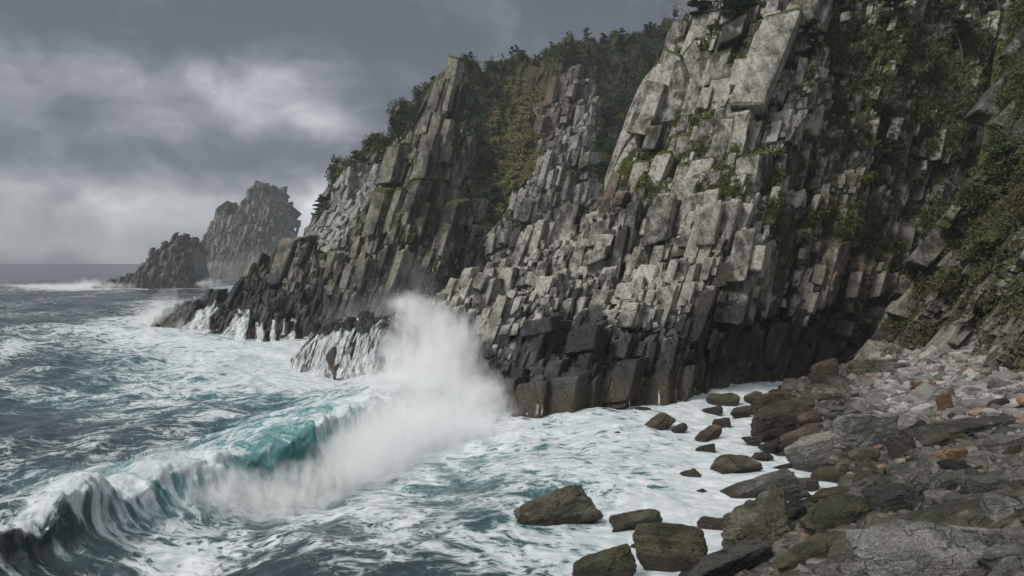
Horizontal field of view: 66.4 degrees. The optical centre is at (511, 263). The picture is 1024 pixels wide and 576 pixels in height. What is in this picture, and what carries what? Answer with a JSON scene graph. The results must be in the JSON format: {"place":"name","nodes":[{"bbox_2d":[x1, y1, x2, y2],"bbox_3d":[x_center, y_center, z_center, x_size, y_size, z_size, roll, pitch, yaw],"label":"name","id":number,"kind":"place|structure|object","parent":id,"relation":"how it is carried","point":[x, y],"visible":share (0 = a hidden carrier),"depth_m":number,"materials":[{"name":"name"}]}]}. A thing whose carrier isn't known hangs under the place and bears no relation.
{"place":"outdoors","nodes":[
{"label":"outdoors","id":0,"kind":"place"},
{"bbox_2d":[150,55,491,340],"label":"headland spire","id":1,"kind":"structure","parent":0,"point":[420,218],"depth_m":135.95,"materials":[{"name":"stone"}]},
{"bbox_2d":[183,296,217,333],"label":"cascade","id":2,"kind":"object","parent":1,"relation":"on","point":[200,325],"visible":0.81,"depth_m":134.99,"materials":[{"name":"white liquid"}]},
{"bbox_2d":[221,309,248,339],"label":"cascade","id":3,"kind":"object","parent":1,"relation":"on","point":[237,332],"visible":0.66,"depth_m":121.60,"materials":[{"name":"white liquid"}]},
{"bbox_2d":[0,0,699,263],"label":"sky","id":4,"kind":"structure","parent":0,"point":[125,125],"materials":[{"name":"grey"}]},
{"bbox_2d":[0,264,837,575],"bbox_3d":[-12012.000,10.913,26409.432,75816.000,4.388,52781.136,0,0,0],"label":"sea","id":5,"kind":"structure","parent":0,"point":[430,474],"depth_m":45.67,"materials":[{"name":"liquid"}]},
{"bbox_2d":[90,232,214,288],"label":"sea stack","id":6,"kind":"object","parent":5,"relation":"in","point":[177,261],"visible":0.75,"depth_m":387.69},
{"bbox_2d":[200,180,300,278],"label":"sea stack","id":7,"kind":"object","parent":5,"relation":"in","point":[257,221],"visible":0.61,"depth_m":644.57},
{"bbox_2d":[1,270,548,512],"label":"spray drops","id":8,"kind":"object","parent":5,"relation":"in","point":[269,409],"visible":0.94,"depth_m":42.79,"materials":[{"name":"white liquid"}]},
{"bbox_2d":[289,310,415,379],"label":"ledge rock","id":9,"kind":"object","parent":5,"relation":"in","point":[365,322],"visible":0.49,"depth_m":84.63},
{"bbox_2d":[290,318,391,376],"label":"cascade","id":10,"kind":"object","parent":9,"relation":"on","point":[340,353],"visible":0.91,"depth_m":83.74,"materials":[{"name":"white liquid"}]},
{"bbox_2d":[331,352,395,378],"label":"cascade","id":11,"kind":"object","parent":9,"relation":"on","point":[357,371],"visible":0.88,"depth_m":81.28,"materials":[{"name":"white liquid"}]},
{"bbox_2d":[513,485,603,525],"bbox_3d":[1.446,11.559,36.307,5.379,1.888,2.124,-17,-1,10],"label":"boulder","id":12,"kind":"object","parent":5,"relation":"in","point":[571,504],"visible":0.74,"depth_m":35.46,"materials":[{"name":"grey stone"}]},
{"bbox_2d":[572,543,636,575],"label":"boulder","id":13,"kind":"object","parent":5,"relation":"in","point":[619,560],"visible":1,"depth_m":29.49,"materials":[{"name":"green stone"}]},
{"bbox_2d":[609,508,662,531],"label":"boulder","id":14,"kind":"object","parent":5,"relation":"in","point":[630,520],"visible":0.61,"depth_m":34.98,"materials":[{"name":"grey stone"}]},
{"bbox_2d":[644,412,675,430],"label":"boulder","id":15,"kind":"object","parent":5,"relation":"in","point":[662,421],"visible":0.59,"depth_m":56.31,"materials":[{"name":"brown stone"}]},
{"bbox_2d":[671,423,687,432],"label":"boulder","id":16,"kind":"object","parent":5,"relation":"in","point":[680,427],"visible":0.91,"depth_m":56.19,"materials":[{"name":"stone"}]},
{"bbox_2d":[680,468,701,476],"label":"boulder","id":17,"kind":"object","parent":5,"relation":"in","point":[692,472],"visible":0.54,"depth_m":43.32,"materials":[{"name":"grey stone"}]},
{"bbox_2d":[695,443,715,452],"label":"boulder","id":18,"kind":"object","parent":5,"relation":"in","point":[708,448],"visible":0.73,"depth_m":49.55,"materials":[{"name":"grey stone"}]},
{"bbox_2d":[694,424,721,441],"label":"boulder","id":19,"kind":"object","parent":5,"relation":"in","point":[710,432],"visible":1,"depth_m":53.93,"materials":[{"name":"brown stone"}]},
{"bbox_2d":[702,405,722,415],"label":"boulder","id":20,"kind":"object","parent":5,"relation":"in","point":[717,410],"visible":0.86,"depth_m":62.68,"materials":[{"name":"stone"}]},
{"bbox_2d":[712,417,730,427],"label":"boulder","id":21,"kind":"object","parent":5,"relation":"in","point":[725,422],"visible":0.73,"depth_m":57.80,"materials":[{"name":"stone"}]},
{"bbox_2d":[706,393,739,405],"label":"boulder","id":22,"kind":"object","parent":5,"relation":"in","point":[726,399],"visible":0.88,"depth_m":66.40,"materials":[{"name":"green stone"}]},
{"bbox_2d":[710,454,762,473],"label":"boulder","id":23,"kind":"object","parent":5,"relation":"in","point":[727,464],"visible":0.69,"depth_m":44.41,"materials":[{"name":"grey stone"}]},
{"bbox_2d":[730,405,752,417],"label":"boulder","id":24,"kind":"object","parent":5,"relation":"in","point":[742,411],"visible":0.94,"depth_m":61.52,"materials":[{"name":"brown stone"}]},
{"bbox_2d":[741,436,762,446],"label":"boulder","id":25,"kind":"object","parent":5,"relation":"in","point":[753,441],"visible":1,"depth_m":52.50,"materials":[{"name":"stone"}]},
{"bbox_2d":[751,452,773,459],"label":"boulder","id":26,"kind":"object","parent":5,"relation":"in","point":[761,456],"visible":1,"depth_m":48.58,"materials":[{"name":"stone"}]},
{"bbox_2d":[720,468,810,500],"bbox_3d":[12.781,11.752,40.209,4.465,1.357,1.759,-20,-2,6],"label":"boulder","id":27,"kind":"object","parent":5,"relation":"in","point":[794,488],"visible":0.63,"depth_m":39.54,"materials":[{"name":"grey stone"}]},
{"bbox_2d":[757,438,779,451],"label":"boulder","id":28,"kind":"object","parent":5,"relation":"in","point":[772,445],"visible":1,"depth_m":50.82,"materials":[{"name":"stone"}]},
{"bbox_2d":[303,20,672,252],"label":"hill","id":29,"kind":"structure","parent":0,"point":[351,193],"depth_m":237.09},
{"bbox_2d":[310,47,576,230],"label":"hill scrub","id":30,"kind":"object","parent":29,"relation":"on","point":[369,154],"visible":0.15,"depth_m":208.47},
{"bbox_2d":[487,186,505,207],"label":"pine tree","id":31,"kind":"object","parent":29,"relation":"on","point":[497,189],"visible":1,"depth_m":209.64,"materials":[{"name":"green plant"}]},
{"bbox_2d":[315,9,696,227],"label":"forest","id":32,"kind":"object","parent":29,"relation":"on","point":[361,158],"visible":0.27,"depth_m":254.70,"materials":[{"name":"plant"}]},
{"bbox_2d":[477,76,553,228],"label":"hill grass","id":33,"kind":"structure","parent":29,"relation":"on","point":[507,161],"depth_m":234.77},
{"bbox_2d":[482,105,603,261],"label":"rock rib","id":34,"kind":"object","parent":29,"relation":"on","point":[561,174],"visible":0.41,"depth_m":168.62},
{"bbox_2d":[530,64,602,154],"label":"rock outcrop","id":35,"kind":"object","parent":29,"relation":"on","point":[553,106],"visible":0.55,"depth_m":246.29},
{"bbox_2d":[392,0,1004,417],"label":"cliff","id":36,"kind":"structure","parent":0,"point":[614,296],"depth_m":79.44,"materials":[{"name":"stone"}]},
{"bbox_2d":[656,0,688,20],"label":"bare tree","id":37,"kind":"object","parent":36,"relation":"on","point":[676,7],"visible":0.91,"depth_m":98.75,"materials":[{"name":"grey wood"}]},
{"bbox_2d":[686,0,716,15],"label":"pine tree","id":38,"kind":"object","parent":36,"relation":"on","point":[701,5],"visible":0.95,"depth_m":94.06,"materials":[{"name":"green plant"}]},
{"bbox_2d":[715,0,745,28],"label":"pine tree","id":39,"kind":"object","parent":36,"relation":"on","point":[729,9],"visible":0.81,"depth_m":87.10,"materials":[{"name":"green plant"}]},
{"bbox_2d":[734,0,757,23],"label":"pine tree","id":40,"kind":"object","parent":36,"relation":"on","point":[745,3],"visible":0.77,"depth_m":88.06,"materials":[{"name":"green plant"}]},
{"bbox_2d":[613,0,897,348],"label":"ledge grass","id":41,"kind":"structure","parent":36,"relation":"on","point":[768,218],"depth_m":81.81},
{"bbox_2d":[799,19,828,64],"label":"pine tree","id":42,"kind":"object","parent":36,"relation":"on","point":[811,32],"visible":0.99,"depth_m":82.55,"materials":[{"name":"green plant"}]},
{"bbox_2d":[833,0,853,23],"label":"pine tree","id":43,"kind":"object","parent":36,"relation":"on","point":[844,7],"visible":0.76,"depth_m":92.24,"materials":[{"name":"green plant"}]},
{"bbox_2d":[857,170,876,185],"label":"shrub","id":44,"kind":"object","parent":36,"relation":"on","point":[867,177],"visible":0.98,"depth_m":85.28,"materials":[{"name":"green plant"}]},
{"bbox_2d":[868,95,890,109],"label":"shrub","id":45,"kind":"object","parent":36,"relation":"on","point":[882,102],"visible":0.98,"depth_m":90.03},
{"bbox_2d":[748,0,1023,368],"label":"shrubs","id":46,"kind":"object","parent":36,"relation":"on","point":[977,201],"visible":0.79,"depth_m":87.04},
{"bbox_2d":[882,132,905,164],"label":"pine tree","id":47,"kind":"object","parent":36,"relation":"on","point":[888,153],"visible":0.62,"depth_m":91.40,"materials":[{"name":"green plant"}]},
{"bbox_2d":[878,0,913,31],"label":"pine tree","id":48,"kind":"object","parent":36,"relation":"on","point":[888,14],"visible":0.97,"depth_m":93.49,"materials":[{"name":"green plant"}]},
{"bbox_2d":[924,118,940,136],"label":"shrub","id":49,"kind":"object","parent":36,"relation":"on","point":[933,129],"visible":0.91,"depth_m":94.35,"materials":[{"name":"green plant"}]},
{"bbox_2d":[920,12,956,40],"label":"bare tree","id":50,"kind":"object","parent":36,"relation":"on","point":[944,34],"visible":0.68,"depth_m":97.86,"materials":[{"name":"grey wood"}]},
{"bbox_2d":[928,0,957,22],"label":"pine tree","id":51,"kind":"object","parent":36,"relation":"on","point":[950,6],"visible":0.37,"depth_m":98.66,"materials":[{"name":"green plant"}]},
{"bbox_2d":[946,9,986,66],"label":"pine tree","id":52,"kind":"object","parent":36,"relation":"on","point":[958,17],"visible":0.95,"depth_m":98.30,"materials":[{"name":"green plant"}]},
{"bbox_2d":[968,0,1005,12],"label":"pine tree","id":53,"kind":"object","parent":36,"relation":"on","point":[980,2],"visible":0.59,"depth_m":102.68,"materials":[{"name":"green plant"}]},
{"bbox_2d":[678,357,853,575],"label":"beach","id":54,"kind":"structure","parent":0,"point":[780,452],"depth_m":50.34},
{"bbox_2d":[632,522,707,571],"bbox_3d":[6.315,11.263,31.183,2.999,2.057,1.204,0,0,10],"label":"boulder","id":55,"kind":"object","parent":54,"relation":"on","point":[666,547],"visible":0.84,"depth_m":30.69,"materials":[{"name":"green stone"}]},
{"bbox_2d":[696,516,722,530],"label":"boulder","id":56,"kind":"object","parent":54,"relation":"on","point":[708,522],"visible":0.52,"depth_m":34.84,"materials":[{"name":"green stone"}]},
{"bbox_2d":[686,540,774,575],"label":"boulder","id":57,"kind":"object","parent":54,"relation":"on","point":[735,559],"visible":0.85,"depth_m":27.11,"materials":[{"name":"stone"}]},
{"bbox_2d":[743,391,761,402],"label":"boulder","id":58,"kind":"object","parent":54,"relation":"on","point":[747,398],"visible":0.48,"depth_m":67.08,"materials":[{"name":"brown stone"}]},
{"bbox_2d":[721,483,791,548],"bbox_3d":[10.048,10.307,31.207,3.512,1.837,1.637,-15,6,-17],"label":"boulder","id":59,"kind":"object","parent":54,"relation":"on","point":[763,516],"visible":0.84,"depth_m":31.15,"materials":[{"name":"grey stone"}]},
{"bbox_2d":[751,390,792,409],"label":"boulder","id":60,"kind":"object","parent":54,"relation":"on","point":[763,400],"visible":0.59,"depth_m":62.21,"materials":[{"name":"brown stone"}]},
{"bbox_2d":[750,399,813,439],"bbox_3d":[18.936,10.885,54.745,4.979,2.573,2.059,0,0,-12],"label":"boulder","id":61,"kind":"object","parent":54,"relation":"on","point":[775,420],"visible":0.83,"depth_m":53.77,"materials":[{"name":"brown stone"}]},
{"bbox_2d":[787,499,806,519],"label":"boulder","id":62,"kind":"object","parent":54,"relation":"on","point":[797,509],"visible":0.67,"depth_m":34.17,"materials":[{"name":"stone"}]},
{"bbox_2d":[779,423,820,448],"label":"boulder","id":63,"kind":"object","parent":54,"relation":"on","point":[789,438],"visible":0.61,"depth_m":50.33,"materials":[{"name":"brown stone"}]},
{"bbox_2d":[790,393,814,408],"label":"boulder","id":64,"kind":"object","parent":54,"relation":"on","point":[808,399],"visible":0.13,"depth_m":58.54,"materials":[{"name":"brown stone"}]},
{"bbox_2d":[773,532,841,575],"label":"boulder","id":65,"kind":"object","parent":54,"relation":"on","point":[818,545],"visible":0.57,"depth_m":24.86,"materials":[{"name":"green stone"}]},
{"bbox_2d":[798,477,819,491],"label":"boulder","id":66,"kind":"object","parent":54,"relation":"on","point":[811,484],"visible":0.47,"depth_m":41.16,"materials":[{"name":"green stone"}]},
{"bbox_2d":[796,411,822,428],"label":"boulder","id":67,"kind":"object","parent":54,"relation":"on","point":[807,417],"visible":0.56,"depth_m":53.38,"materials":[{"name":"brown stone"}]},
{"bbox_2d":[784,430,842,471],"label":"boulder","id":68,"kind":"object","parent":54,"relation":"on","point":[808,453],"visible":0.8,"depth_m":45.14,"materials":[{"name":"grey stone"}]},
{"bbox_2d":[810,358,838,384],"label":"boulder","id":69,"kind":"object","parent":54,"relation":"on","point":[822,371],"visible":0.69,"depth_m":68.01,"materials":[{"name":"brown stone"}]},
{"bbox_2d":[804,384,850,401],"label":"boulder","id":70,"kind":"object","parent":54,"relation":"on","point":[820,392],"visible":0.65,"depth_m":61.87,"materials":[{"name":"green stone"}]},
{"bbox_2d":[810,466,846,482],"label":"boulder","id":71,"kind":"object","parent":54,"relation":"on","point":[832,474],"visible":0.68,"depth_m":42.97,"materials":[{"name":"green stone"}]},
{"bbox_2d":[808,486,849,506],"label":"boulder","id":72,"kind":"object","parent":54,"relation":"on","point":[820,494],"visible":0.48,"depth_m":33.99,"materials":[{"name":"brown stone"}]},
{"bbox_2d":[798,494,871,535],"bbox_3d":[11.939,9.301,28.624,2.785,1.306,1.082,-20,11,-11],"label":"boulder","id":73,"kind":"object","parent":54,"relation":"on","point":[826,513],"visible":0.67,"depth_m":28.28,"materials":[{"name":"green stone"}]},
{"bbox_2d":[836,460,853,471],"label":"beach stone","id":74,"kind":"object","parent":54,"relation":"on","point":[843,466],"visible":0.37,"depth_m":42.94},
{"bbox_2d":[832,413,898,449],"bbox_3d":[20.347,9.915,45.224,3.466,2.831,1.976,-4,-1,-10],"label":"boulder","id":75,"kind":"object","parent":54,"relation":"on","point":[853,431],"visible":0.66,"depth_m":44.37,"materials":[{"name":"stone"}]},
{"bbox_2d":[854,448,879,466],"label":"boulder","id":76,"kind":"object","parent":54,"relation":"on","point":[864,457],"visible":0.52,"depth_m":42.15,"materials":[{"name":"green stone"}]},
{"bbox_2d":[852,467,885,482],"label":"boulder","id":77,"kind":"object","parent":54,"relation":"on","point":[860,475],"visible":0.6,"depth_m":34.98,"materials":[{"name":"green stone"}]},
{"bbox_2d":[846,358,903,376],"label":"boulder","id":78,"kind":"object","parent":54,"relation":"on","point":[858,369],"visible":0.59,"depth_m":68.93,"materials":[{"name":"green stone"}]},
{"bbox_2d":[861,477,889,495],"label":"boulder","id":79,"kind":"object","parent":54,"relation":"on","point":[882,481],"visible":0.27,"depth_m":30.39,"materials":[{"name":"stone"}]},
{"bbox_2d":[734,344,1023,575],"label":"pebbles","id":80,"kind":"object","parent":54,"relation":"on","point":[913,403],"visible":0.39,"depth_m":44.70,"materials":[{"name":"stone"}]},
{"bbox_2d":[864,483,924,512],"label":"boulder","id":81,"kind":"object","parent":54,"relation":"on","point":[887,498],"visible":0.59,"depth_m":27.65,"materials":[{"name":"stone"}]},
{"bbox_2d":[881,362,910,374],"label":"boulder","id":82,"kind":"object","parent":54,"relation":"on","point":[891,368],"visible":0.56,"depth_m":66.77,"materials":[{"name":"grey stone"}]},
{"bbox_2d":[886,434,915,457],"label":"boulder","id":83,"kind":"object","parent":54,"relation":"on","point":[897,446],"visible":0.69,"depth_m":41.36,"materials":[{"name":"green stone"}]},
{"bbox_2d":[897,367,923,384],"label":"boulder","id":84,"kind":"object","parent":54,"relation":"on","point":[909,374],"visible":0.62,"depth_m":63.39,"materials":[{"name":"stone"}]},
{"bbox_2d":[898,420,926,437],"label":"boulder","id":85,"kind":"object","parent":54,"relation":"on","point":[919,423],"visible":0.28,"depth_m":43.60,"materials":[{"name":"stone"}]},
{"bbox_2d":[840,519,988,575],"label":"boulder","id":86,"kind":"object","parent":54,"relation":"on","point":[897,547],"visible":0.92,"depth_m":18.36,"materials":[{"name":"stone"}]},
{"bbox_2d":[828,489,1023,563],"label":"boulder","id":87,"kind":"object","parent":54,"relation":"on","point":[965,511],"visible":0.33,"depth_m":22.76,"materials":[{"name":"grey stone"}]},
{"bbox_2d":[918,345,940,363],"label":"boulder","id":88,"kind":"object","parent":54,"relation":"on","point":[931,352],"visible":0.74,"depth_m":67.72,"materials":[{"name":"stone"}]},
{"bbox_2d":[915,471,968,490],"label":"boulder","id":89,"kind":"object","parent":54,"relation":"on","point":[944,479],"visible":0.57,"depth_m":28.88,"materials":[{"name":"grey stone"}]},
{"bbox_2d":[935,393,952,410],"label":"boulder","id":90,"kind":"object","parent":54,"relation":"on","point":[943,402],"visible":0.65,"depth_m":47.74,"materials":[{"name":"orange stone"}]},
{"bbox_2d":[937,383,954,395],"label":"boulder","id":91,"kind":"object","parent":54,"relation":"on","point":[948,388],"visible":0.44,"depth_m":50.66,"materials":[{"name":"stone"}]},
{"bbox_2d":[931,448,967,459],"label":"boulder","id":92,"kind":"object","parent":54,"relation":"on","point":[953,454],"visible":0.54,"depth_m":32.66,"materials":[{"name":"orange stone"}]},
{"bbox_2d":[947,433,967,443],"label":"beach stone","id":93,"kind":"object","parent":54,"relation":"on","point":[960,436],"visible":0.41,"depth_m":39.27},
{"bbox_2d":[936,459,984,470],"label":"beach stone","id":94,"kind":"object","parent":54,"relation":"on","point":[951,464],"visible":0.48,"depth_m":30.81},
{"bbox_2d":[904,415,1018,446],"bbox_3d":[23.159,8.695,40.477,5.561,1.283,2.118,-12,-5,-3],"label":"boulder","id":95,"kind":"object","parent":54,"relation":"on","point":[940,433],"visible":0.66,"depth_m":39.84,"materials":[{"name":"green stone"}]},
{"bbox_2d":[946,525,1002,544],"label":"boulder","id":96,"kind":"object","parent":54,"relation":"on","point":[991,536],"visible":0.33,"depth_m":19.89,"materials":[{"name":"grey stone"}]},
{"bbox_2d":[959,466,1023,493],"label":"boulder","id":97,"kind":"object","parent":54,"relation":"on","point":[985,482],"visible":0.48,"depth_m":26.97,"materials":[{"name":"grey stone"}]},
{"bbox_2d":[985,433,1006,441],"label":"beach stone","id":98,"kind":"object","parent":54,"relation":"on","point":[992,437],"visible":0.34,"depth_m":35.74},
{"bbox_2d":[986,377,1010,388],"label":"beach stone","id":99,"kind":"object","parent":54,"relation":"on","point":[995,382],"visible":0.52,"depth_m":53.03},
{"bbox_2d":[987,397,1009,407],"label":"beach stone","id":100,"kind":"object","parent":54,"relation":"on","point":[1001,401],"visible":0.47,"depth_m":44.78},
{"bbox_2d":[976,541,1023,573],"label":"boulder","id":101,"kind":"object","parent":54,"relation":"on","point":[989,559],"visible":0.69,"depth_m":17.80,"materials":[{"name":"grey stone"}]},
{"bbox_2d":[977,435,1023,451],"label":"boulder","id":102,"kind":"object","parent":54,"relation":"on","point":[1002,442],"visible":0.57,"depth_m":32.21,"materials":[{"name":"grey stone"}]},
{"bbox_2d":[980,493,1023,522],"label":"boulder","id":103,"kind":"object","parent":54,"relation":"on","point":[995,508],"visible":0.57,"depth_m":21.39,"materials":[{"name":"stone"}]},
{"bbox_2d":[988,556,1021,575],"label":"beach stone","id":104,"kind":"object","parent":54,"relation":"on","point":[1008,566],"visible":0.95,"depth_m":17.43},
{"bbox_2d":[996,479,1023,493],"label":"beach stone","id":105,"kind":"object","parent":54,"relation":"on","point":[1009,486],"visible":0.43,"depth_m":26.20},
{"bbox_2d":[1001,444,1021,454],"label":"beach stone","id":106,"kind":"object","parent":54,"relation":"on","point":[1014,449],"visible":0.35,"depth_m":30.95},
{"bbox_2d":[1002,531,1023,545],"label":"beach stone","id":107,"kind":"object","parent":54,"relation":"on","point":[1017,538],"visible":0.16,"depth_m":18.59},
{"bbox_2d":[851,0,1023,373],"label":"cliff","id":108,"kind":"structure","parent":0,"point":[924,255],"depth_m":76.18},
{"bbox_2d":[940,162,985,204],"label":"bare tree","id":109,"kind":"object","parent":108,"relation":"on","point":[957,181],"visible":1,"depth_m":76.63,"materials":[{"name":"plant"}]},
{"bbox_2d":[981,143,1023,181],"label":"pine tree","id":110,"kind":"object","parent":108,"relation":"on","point":[1001,149],"visible":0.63,"depth_m":75.44,"materials":[{"name":"green plant"}]},
{"bbox_2d":[984,111,1023,142],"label":"bare tree","id":111,"kind":"object","parent":108,"relation":"on","point":[1016,132],"visible":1,"depth_m":75.87,"materials":[{"name":"grey wood"}]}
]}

